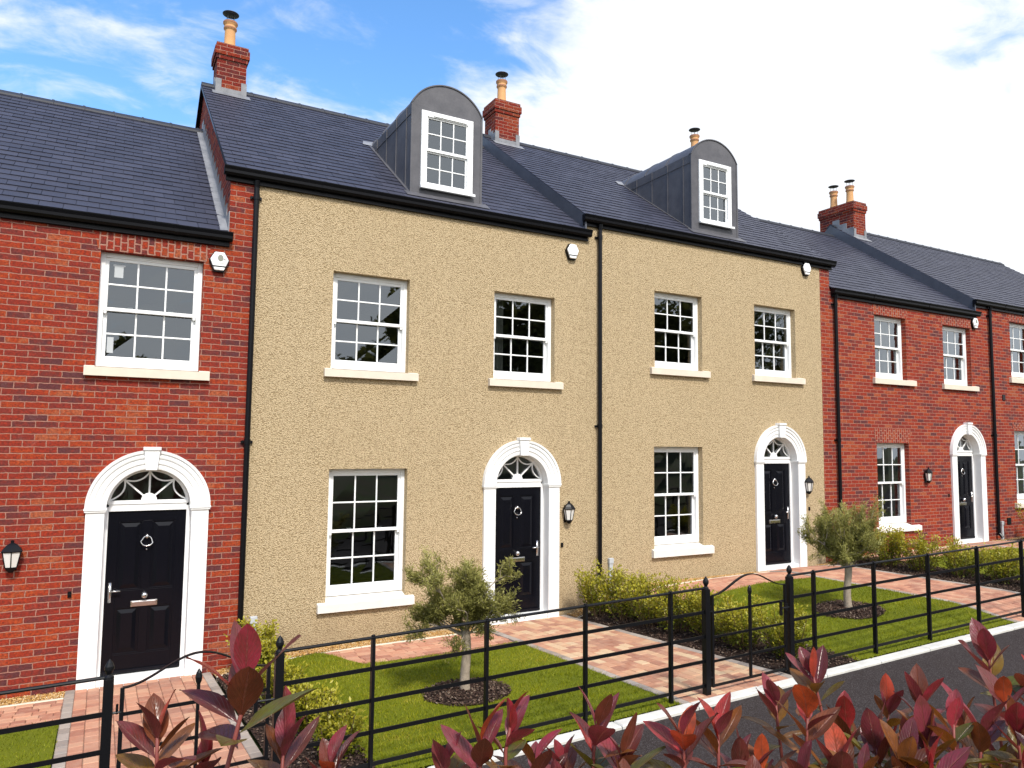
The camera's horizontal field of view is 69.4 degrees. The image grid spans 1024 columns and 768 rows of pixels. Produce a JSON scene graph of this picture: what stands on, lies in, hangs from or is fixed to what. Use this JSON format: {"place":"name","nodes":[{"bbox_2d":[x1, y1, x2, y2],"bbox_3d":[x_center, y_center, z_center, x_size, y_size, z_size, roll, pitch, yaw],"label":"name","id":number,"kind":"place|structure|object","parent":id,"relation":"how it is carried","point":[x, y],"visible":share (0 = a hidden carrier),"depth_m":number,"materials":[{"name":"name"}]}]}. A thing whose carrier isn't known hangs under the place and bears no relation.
{"place":"outdoors","nodes":[
{"label":"outdoors","id":0,"kind":"place"},
{"bbox_2d":[0,725,57,767],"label":"lawn","id":1,"kind":"structure","parent":0,"point":[13,750],"depth_m":6.78,"materials":[{"name":"green plant"}]},
{"bbox_2d":[0,699,62,728],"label":"path","id":2,"kind":"structure","parent":0,"point":[23,714],"depth_m":7.80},
{"bbox_2d":[65,674,254,767],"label":"paved path","id":3,"kind":"structure","parent":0,"point":[113,721],"depth_m":7.51,"materials":[{"name":"brown brick"}]},
{"bbox_2d":[326,633,511,663],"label":"path","id":4,"kind":"structure","parent":0,"point":[395,651],"depth_m":9.84,"materials":[{"name":"pink brick"}]},
{"bbox_2d":[290,642,679,767],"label":"lawn","id":5,"kind":"structure","parent":0,"point":[465,728],"depth_m":7.58,"materials":[{"name":"green plant"}]},
{"bbox_2d":[424,681,511,705],"bbox_3d":[-0.495,3.260,7.834,0.947,0.055,0.920,3,-5,-29],"label":"tree bed","id":6,"kind":"object","parent":5,"relation":"on","point":[454,690],"visible":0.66,"depth_m":7.64,"materials":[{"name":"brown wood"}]},
{"bbox_2d":[401,545,525,689],"bbox_3d":[-0.542,2.543,7.862,1.335,1.660,1.152,3,-5,-29],"label":"olive tree","id":7,"kind":"object","parent":6,"relation":"on","point":[466,600],"visible":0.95,"depth_m":7.73,"materials":[{"name":"green plant"}]},
{"bbox_2d":[0,547,1018,767],"bbox_3d":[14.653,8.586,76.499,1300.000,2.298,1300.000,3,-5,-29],"label":"ground","id":8,"kind":"structure","parent":0,"point":[248,730],"depth_m":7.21,"materials":[{"name":"green plant"}]},
{"bbox_2d":[0,698,63,707],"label":"edging strip","id":9,"kind":"object","parent":8,"relation":"on","point":[56,699],"visible":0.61,"depth_m":8.19,"materials":[{"name":"beige concrete"}]},
{"bbox_2d":[0,659,114,767],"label":"estate fence","id":10,"kind":"object","parent":8,"relation":"on","point":[105,715],"visible":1,"depth_m":4.91,"materials":[{"name":"black metal"}]},
{"bbox_2d":[112,650,274,767],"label":"garden gate","id":11,"kind":"structure","parent":10,"relation":"attached to","point":[198,679],"depth_m":5.21,"materials":[{"name":"black metal"}]},
{"bbox_2d":[52,690,74,767],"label":"path edging","id":12,"kind":"object","parent":8,"relation":"on","point":[61,748],"visible":0.77,"depth_m":7.16,"materials":[{"name":"grey concrete"}]},
{"bbox_2d":[0,89,233,699],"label":"terraced house","id":13,"kind":"structure","parent":8,"relation":"on","point":[113,237],"depth_m":9.19,"materials":[{"name":"red brick"}]},
{"bbox_2d":[1,540,22,572],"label":"wall lantern","id":14,"kind":"object","parent":13,"relation":"attached to","point":[11,552],"depth_m":8.37,"materials":[{"name":"black plastic"}]},
{"bbox_2d":[100,509,185,675],"bbox_3d":[-4.584,2.575,9.221,0.878,1.971,0.125,3,-5,-29],"label":"door","id":15,"kind":"structure","parent":13,"relation":"in","point":[142,611],"depth_m":9.23,"materials":[{"name":"black paint"}]},
{"bbox_2d":[83,252,209,380],"bbox_3d":[-4.596,-0.845,9.413,1.414,1.560,0.305,3,-5,-29],"label":"window","id":16,"kind":"structure","parent":13,"relation":"in","point":[104,365],"depth_m":9.38,"materials":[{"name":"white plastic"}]},
{"bbox_2d":[209,251,229,272],"bbox_3d":[-3.855,-1.607,9.735,0.253,0.268,0.076,3,-5,-29],"label":"alarm box","id":17,"kind":"object","parent":13,"relation":"attached to","point":[219,262],"visible":1,"depth_m":9.71,"materials":[{"name":"white plastic"}]},
{"bbox_2d":[116,620,317,767],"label":"photinia shrub","id":18,"kind":"object","parent":8,"relation":"on","point":[245,683],"visible":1,"depth_m":0.96,"materials":[{"name":"red plant"}]},
{"bbox_2d":[202,672,262,758],"bbox_3d":[-2.765,3.398,7.365,0.100,0.410,4.586,3,-5,-29],"label":"path edging","id":19,"kind":"object","parent":8,"relation":"on","point":[251,747],"visible":0.47,"depth_m":6.93,"materials":[{"name":"grey concrete"}]},
{"bbox_2d":[216,675,374,767],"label":"flower bed","id":20,"kind":"object","parent":8,"relation":"on","point":[344,764],"visible":0.11,"depth_m":6.38,"materials":[{"name":"soil"}]},
{"bbox_2d":[224,616,279,661],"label":"garden shrub","id":21,"kind":"object","parent":20,"relation":"on","point":[266,633],"visible":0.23,"depth_m":9.17,"materials":[{"name":"green plant"}]},
{"bbox_2d":[255,636,286,671],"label":"garden shrub","id":22,"kind":"object","parent":20,"relation":"on","point":[267,654],"visible":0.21,"depth_m":8.63,"materials":[{"name":"green plant"}]},
{"bbox_2d":[255,655,309,702],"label":"garden shrub","id":23,"kind":"object","parent":20,"relation":"on","point":[295,673],"visible":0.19,"depth_m":7.66,"materials":[{"name":"green plant"}]},
{"bbox_2d":[287,675,343,735],"bbox_3d":[-1.864,2.994,6.860,0.633,0.560,0.560,3,-5,-29],"label":"garden shrub","id":24,"kind":"object","parent":20,"relation":"on","point":[305,703],"visible":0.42,"depth_m":6.81,"materials":[{"name":"green plant"}]},
{"bbox_2d":[307,693,368,760],"bbox_3d":[-1.492,2.917,6.256,0.583,0.568,0.504,-3,-6,34],"label":"garden shrub","id":25,"kind":"object","parent":20,"relation":"on","point":[329,725],"visible":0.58,"depth_m":6.23,"materials":[{"name":"green plant"}]},
{"bbox_2d":[218,538,1023,767],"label":"bark mulch","id":26,"kind":"object","parent":20,"relation":"on","point":[505,685],"visible":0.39,"depth_m":9.01,"materials":[{"name":"brown wood"}]},
{"bbox_2d":[216,630,480,681],"bbox_3d":[-2.044,3.667,9.999,3.654,0.256,0.050,3,-5,-29],"label":"edging strip","id":27,"kind":"object","parent":8,"relation":"on","point":[376,645],"visible":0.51,"depth_m":10.15,"materials":[{"name":"beige concrete"}]},
{"bbox_2d":[195,10,592,675],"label":"terraced house","id":28,"kind":"structure","parent":8,"relation":"on","point":[405,350],"depth_m":11.17,"materials":[{"name":"beige paint"}]},
{"bbox_2d":[316,468,414,613],"bbox_3d":[-2.087,2.190,10.571,1.400,1.952,0.305,3,-5,-29],"label":"window","id":29,"kind":"structure","parent":28,"relation":"in","point":[351,596],"depth_m":10.57,"materials":[{"name":"white plastic"}]},
{"bbox_2d":[324,273,418,380],"bbox_3d":[-2.061,-0.822,10.813,1.396,1.515,0.305,3,-5,-29],"label":"window","id":30,"kind":"structure","parent":28,"relation":"in","point":[339,368],"depth_m":10.81,"materials":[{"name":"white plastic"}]},
{"bbox_2d":[495,487,539,614],"bbox_3d":[0.077,2.645,11.792,0.878,1.971,0.125,3,-5,-29],"label":"door","id":31,"kind":"structure","parent":28,"relation":"in","point":[517,531],"depth_m":11.84,"materials":[{"name":"black paint"}]},
{"bbox_2d":[488,293,563,389],"bbox_3d":[0.160,-0.687,12.092,1.364,1.517,0.413,3,-5,-29],"label":"window","id":32,"kind":"structure","parent":28,"relation":"in","point":[500,377],"depth_m":12.10,"materials":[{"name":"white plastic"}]},
{"bbox_2d":[563,501,574,523],"bbox_3d":[0.930,2.093,12.061,0.204,0.365,0.147,3,-5,-29],"label":"wall lantern","id":33,"kind":"object","parent":28,"relation":"attached to","point":[569,509],"depth_m":12.02,"materials":[{"name":"black plastic"}]},
{"bbox_2d":[565,244,578,260],"bbox_3d":[1.018,-2.229,12.476,0.253,0.268,0.076,3,-5,-29],"label":"alarm box","id":34,"kind":"object","parent":28,"relation":"attached to","point":[571,250],"visible":1,"depth_m":12.44,"materials":[{"name":"white plastic"}]},
{"bbox_2d":[246,685,567,767],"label":"photinia shrub","id":35,"kind":"object","parent":8,"relation":"on","point":[282,734],"visible":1,"depth_m":1.05,"materials":[{"name":"red plant"}]},
{"bbox_2d":[271,576,710,767],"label":"estate fence","id":36,"kind":"object","parent":8,"relation":"on","point":[279,683],"visible":0.88,"depth_m":6.38,"materials":[{"name":"black metal"}]},
{"bbox_2d":[710,573,789,687],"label":"garden gate","id":37,"kind":"structure","parent":36,"relation":"attached to","point":[783,606],"depth_m":7.82,"materials":[{"name":"black metal"}]},
{"bbox_2d":[477,628,689,705],"bbox_3d":[0.608,3.448,9.226,0.100,0.343,4.586,3,-5,-29],"label":"path edging","id":38,"kind":"object","parent":8,"relation":"on","point":[609,674],"visible":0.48,"depth_m":8.54,"materials":[{"name":"grey concrete"}]},
{"bbox_2d":[482,71,836,602],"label":"terraced house","id":39,"kind":"structure","parent":8,"relation":"on","point":[709,435],"depth_m":14.11,"materials":[{"name":"beige paint"}]},
{"bbox_2d":[650,292,710,377],"bbox_3d":[3.029,-0.896,13.632,1.395,1.519,0.305,3,-5,-29],"label":"window","id":40,"kind":"structure","parent":39,"relation":"in","point":[661,367],"depth_m":13.73,"materials":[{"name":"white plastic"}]},
{"bbox_2d":[652,447,714,557],"bbox_3d":[3.025,2.108,13.403,1.414,1.934,0.305,3,-5,-29],"label":"window","id":41,"kind":"structure","parent":39,"relation":"in","point":[686,544],"depth_m":13.45,"materials":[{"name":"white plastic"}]},
{"bbox_2d":[764,463,790,564],"bbox_3d":[5.203,2.566,14.632,0.878,1.971,0.125,3,-5,-29],"label":"door","id":42,"kind":"structure","parent":39,"relation":"in","point":[776,475],"depth_m":14.68,"materials":[{"name":"black paint"}]},
{"bbox_2d":[752,306,805,384],"bbox_3d":[5.266,-0.776,14.860,1.450,1.523,0.305,3,-5,-29],"label":"window","id":43,"kind":"structure","parent":39,"relation":"in","point":[761,375],"depth_m":14.95,"materials":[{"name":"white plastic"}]},
{"bbox_2d":[801,263,810,275],"bbox_3d":[6.084,-2.371,15.288,0.253,0.268,0.076,3,-5,-29],"label":"alarm box","id":44,"kind":"object","parent":39,"relation":"attached to","point":[805,269],"visible":1,"depth_m":15.25,"materials":[{"name":"white plastic"}]},
{"bbox_2d":[804,476,813,493],"bbox_3d":[5.969,2.029,14.851,0.204,0.365,0.147,3,-5,-29],"label":"wall lantern","id":45,"kind":"object","parent":39,"relation":"attached to","point":[809,482],"depth_m":14.81,"materials":[{"name":"black plastic"}]},
{"bbox_2d":[577,572,764,617],"bbox_3d":[2.924,3.643,12.748,4.274,0.497,0.050,3,-5,-29],"label":"edging strip","id":46,"kind":"object","parent":8,"relation":"on","point":[692,581],"visible":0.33,"depth_m":12.93,"materials":[{"name":"beige concrete"}]},
{"bbox_2d":[560,615,792,677],"bbox_3d":[1.921,3.494,9.949,0.100,0.372,4.586,3,-5,-29],"label":"path edging","id":47,"kind":"object","parent":8,"relation":"on","point":[700,652],"visible":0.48,"depth_m":9.40,"materials":[{"name":"grey concrete"}]},
{"bbox_2d":[546,686,811,767],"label":"photinia shrub","id":48,"kind":"object","parent":8,"relation":"on","point":[686,737],"visible":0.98,"depth_m":1.13,"materials":[{"name":"red plant"}]},
{"bbox_2d":[578,599,858,673],"bbox_3d":[2.535,3.445,10.126,1.100,0.288,4.220,3,-5,-29],"label":"flower bed","id":49,"kind":"object","parent":8,"relation":"on","point":[700,642],"visible":0.3,"depth_m":9.63,"materials":[{"name":"soil"}]},
{"bbox_2d":[572,559,622,617],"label":"garden shrub","id":50,"kind":"object","parent":49,"relation":"on","point":[589,591],"visible":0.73,"depth_m":11.48,"materials":[{"name":"green plant"}]},
{"bbox_2d":[596,564,651,621],"bbox_3d":[1.716,3.175,11.186,0.762,0.835,0.800,-2,-5,28],"label":"garden shrub","id":51,"kind":"object","parent":49,"relation":"on","point":[620,608],"visible":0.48,"depth_m":11.12,"materials":[{"name":"green plant"}]},
{"bbox_2d":[621,572,678,626],"bbox_3d":[1.976,3.114,10.715,0.795,0.815,0.771,3,-5,-29],"label":"garden shrub","id":52,"kind":"object","parent":49,"relation":"on","point":[642,609],"visible":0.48,"depth_m":10.67,"materials":[{"name":"green plant"}]},
{"bbox_2d":[644,576,701,632],"bbox_3d":[2.253,3.057,10.299,0.846,0.812,0.709,3,-5,-29],"label":"garden shrub","id":53,"kind":"object","parent":49,"relation":"on","point":[661,605],"visible":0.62,"depth_m":10.20,"materials":[{"name":"green plant"}]},
{"bbox_2d":[679,579,737,640],"bbox_3d":[2.643,3.006,9.791,0.847,0.790,0.804,3,-5,-29],"label":"garden shrub","id":54,"kind":"object","parent":49,"relation":"on","point":[695,603],"visible":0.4,"depth_m":9.73,"materials":[{"name":"green plant"}]},
{"bbox_2d":[714,590,776,649],"bbox_3d":[2.869,2.980,9.271,0.786,0.716,0.840,-3,-6,37],"label":"garden shrub","id":55,"kind":"object","parent":49,"relation":"on","point":[733,621],"visible":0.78,"depth_m":9.16,"materials":[{"name":"green plant"}]},
{"bbox_2d":[752,600,811,658],"bbox_3d":[3.197,2.917,8.739,0.695,0.716,0.766,0,-5,9],"label":"garden shrub","id":56,"kind":"object","parent":49,"relation":"on","point":[775,638],"visible":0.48,"depth_m":8.68,"materials":[{"name":"green plant"}]},
{"bbox_2d":[428,621,1023,767],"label":"kerb","id":57,"kind":"structure","parent":8,"relation":"on","point":[617,725],"depth_m":7.66,"materials":[{"name":"concrete"}]},
{"bbox_2d":[756,218,988,554],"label":"terraced house","id":58,"kind":"structure","parent":8,"relation":"on","point":[905,410],"depth_m":16.92,"materials":[{"name":"red brick"}]},
{"bbox_2d":[873,316,916,385],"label":"window","id":59,"kind":"structure","parent":58,"relation":"in","point":[886,377],"depth_m":16.85,"materials":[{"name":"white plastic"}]},
{"bbox_2d":[877,443,921,532],"bbox_3d":[8.425,2.286,16.437,1.530,1.930,0.413,3,-5,-29],"label":"window","id":60,"kind":"structure","parent":58,"relation":"in","point":[899,521],"depth_m":16.59,"materials":[{"name":"white plastic"}]},
{"bbox_2d":[924,467,932,482],"bbox_3d":[9.456,2.070,16.776,0.204,0.365,0.147,3,-5,-29],"label":"wall lantern","id":61,"kind":"object","parent":58,"relation":"attached to","point":[928,472],"depth_m":16.74,"materials":[{"name":"black plastic"}]},
{"bbox_2d":[942,326,979,390],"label":"window","id":62,"kind":"structure","parent":58,"relation":"in","point":[951,382],"depth_m":18.08,"materials":[{"name":"white plastic"}]},
{"bbox_2d":[957,456,974,538],"bbox_3d":[10.809,2.717,17.720,0.878,1.971,0.125,3,-5,-29],"label":"door","id":63,"kind":"structure","parent":58,"relation":"in","point":[966,513],"depth_m":17.80,"materials":[{"name":"black paint"}]},
{"bbox_2d":[970,318,978,328],"bbox_3d":[11.349,-1.486,18.132,0.253,0.268,0.076,3,-5,-29],"label":"alarm box","id":64,"kind":"object","parent":58,"relation":"attached to","point":[974,322],"visible":1,"depth_m":18.09,"materials":[{"name":"white plastic"}]},
{"bbox_2d":[741,645,1023,767],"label":"photinia shrub","id":65,"kind":"object","parent":8,"relation":"on","point":[918,729],"visible":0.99,"depth_m":1.25,"materials":[{"name":"red plant"}]},
{"bbox_2d":[759,571,1020,624],"bbox_3d":[5.839,3.413,12.120,0.100,0.228,4.586,3,-5,-29],"label":"path edging","id":66,"kind":"object","parent":8,"relation":"on","point":[1013,620],"visible":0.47,"depth_m":11.20,"materials":[{"name":"grey concrete"}]},
{"bbox_2d":[785,539,1023,674],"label":"estate fence","id":67,"kind":"object","parent":8,"relation":"on","point":[791,619],"visible":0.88,"depth_m":8.94,"materials":[{"name":"black metal"}]},
{"bbox_2d":[818,565,1019,593],"bbox_3d":[7.126,3.469,12.828,0.100,0.258,4.586,3,-5,-29],"label":"path edging","id":68,"kind":"object","parent":8,"relation":"on","point":[932,579],"visible":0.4,"depth_m":12.58,"materials":[{"name":"grey concrete"}]},
{"bbox_2d":[817,179,1023,540],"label":"terraced house","id":69,"kind":"structure","parent":8,"relation":"on","point":[992,291],"depth_m":18.98,"materials":[{"name":"red brick"}]},
{"bbox_2d":[1009,323,1023,383],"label":"window","id":70,"kind":"structure","parent":69,"relation":"in","point":[1017,377],"depth_m":19.26,"materials":[{"name":"white plastic"}]},
{"bbox_2d":[1014,431,1023,507],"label":"window","id":71,"kind":"structure","parent":69,"relation":"in","point":[1019,434],"depth_m":19.27,"materials":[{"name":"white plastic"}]},
{"bbox_2d":[836,558,1020,592],"bbox_3d":[7.679,3.392,12.973,0.960,0.141,4.220,3,-5,-29],"label":"flower bed","id":72,"kind":"object","parent":8,"relation":"on","point":[955,580],"visible":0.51,"depth_m":12.75,"materials":[{"name":"soil"}]},
{"bbox_2d":[841,533,876,562],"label":"garden shrub","id":73,"kind":"object","parent":72,"relation":"on","point":[859,558],"visible":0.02,"depth_m":14.33,"materials":[{"name":"green plant"}]},
{"bbox_2d":[867,524,908,567],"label":"garden shrub","id":74,"kind":"object","parent":72,"relation":"on","point":[892,549],"visible":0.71,"depth_m":13.80,"materials":[{"name":"green plant"}]},
{"bbox_2d":[895,529,943,572],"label":"garden shrub","id":75,"kind":"object","parent":72,"relation":"on","point":[921,548],"visible":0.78,"depth_m":13.29,"materials":[{"name":"green plant"}]},
{"bbox_2d":[935,535,989,577],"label":"garden shrub","id":76,"kind":"object","parent":72,"relation":"on","point":[954,559],"visible":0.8,"depth_m":12.77,"materials":[{"name":"green plant"}]},
{"bbox_2d":[973,543,1023,583],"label":"garden shrub","id":77,"kind":"object","parent":72,"relation":"on","point":[1000,570],"visible":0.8,"depth_m":12.24,"materials":[{"name":"green plant"}]},
{"bbox_2d":[1014,551,1023,574],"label":"garden shrub","id":78,"kind":"object","parent":72,"relation":"on","point":[1017,564],"visible":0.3,"depth_m":11.86,"materials":[{"name":"green plant"}]},
{"bbox_2d":[958,618,1023,767],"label":"photinia shrub","id":79,"kind":"object","parent":8,"relation":"on","point":[991,662],"visible":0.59,"depth_m":1.44,"materials":[{"name":"red plant"}]},
{"bbox_2d":[964,544,1023,548],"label":"path edging","id":80,"kind":"object","parent":8,"relation":"on","point":[987,544],"visible":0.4,"depth_m":16.43,"materials":[{"name":"grey concrete"}]},
{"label":"gravel bed","id":81,"kind":"structure","parent":8,"relation":"on","visible":0},
{"bbox_2d":[0,537,1023,705],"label":"gravel","id":82,"kind":"structure","parent":81,"relation":"on","point":[33,698],"depth_m":10.04,"materials":[{"name":"beige gravel"}]},
{"bbox_2d":[0,0,1023,273],"label":"sky","id":83,"kind":"structure","parent":0,"point":[919,104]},
{"bbox_2d":[490,616,788,702],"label":"path","id":84,"kind":"structure","parent":0,"point":[611,641],"depth_m":9.04,"materials":[{"name":"pink brick"}]},
{"bbox_2d":[482,628,1023,767],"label":"footpath","id":85,"kind":"structure","parent":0,"point":[861,687],"depth_m":7.28,"materials":[{"name":"grey asphalt"}]},
{"bbox_2d":[682,578,1011,659],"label":"lawn","id":86,"kind":"structure","parent":0,"point":[883,630],"depth_m":10.07,"materials":[{"name":"green plant"}]},
{"bbox_2d":[816,601,882,618],"bbox_3d":[4.788,3.220,10.530,0.947,0.077,0.920,3,-5,-29],"label":"tree bed","id":87,"kind":"object","parent":86,"relation":"on","point":[847,611],"visible":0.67,"depth_m":10.35,"materials":[{"name":"soil"}]},
{"bbox_2d":[797,494,887,607],"bbox_3d":[4.786,2.452,10.666,1.188,1.748,1.276,3,-5,-29],"label":"olive tree","id":88,"kind":"object","parent":87,"relation":"on","point":[852,544],"visible":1,"depth_m":10.53,"materials":[{"name":"green plant"}]},
{"bbox_2d":[767,566,1023,620],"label":"path","id":89,"kind":"structure","parent":0,"point":[917,585],"depth_m":11.88,"materials":[{"name":"pink brick"}]},
{"bbox_2d":[906,548,1023,579],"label":"lawn","id":90,"kind":"structure","parent":0,"point":[941,565],"depth_m":14.04,"materials":[{"name":"green plant"}]},
{"bbox_2d":[960,541,1023,547],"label":"path","id":91,"kind":"structure","parent":0,"point":[995,542],"depth_m":16.80,"materials":[{"name":"pink brick"}]},
{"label":"flower bed","id":92,"kind":"structure","parent":0,"visible":0},
{"bbox_2d":[1015,502,1023,524],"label":"garden shrub","id":93,"kind":"object","parent":92,"relation":"on","point":[1020,512],"visible":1,"depth_m":17.85,"materials":[{"name":"green plant"}]},
{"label":"path bed","id":94,"kind":"structure","parent":0,"visible":0},
{"bbox_2d":[868,545,1004,560],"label":"path","id":95,"kind":"structure","parent":94,"relation":"on","point":[942,549],"depth_m":15.87,"materials":[{"name":"pink brick"}]},
{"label":"path bed","id":96,"kind":"structure","parent":0,"visible":0},
{"bbox_2d":[647,572,810,598],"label":"path","id":97,"kind":"structure","parent":96,"relation":"on","point":[718,584],"depth_m":12.68,"materials":[{"name":"pink brick"}]}
]}

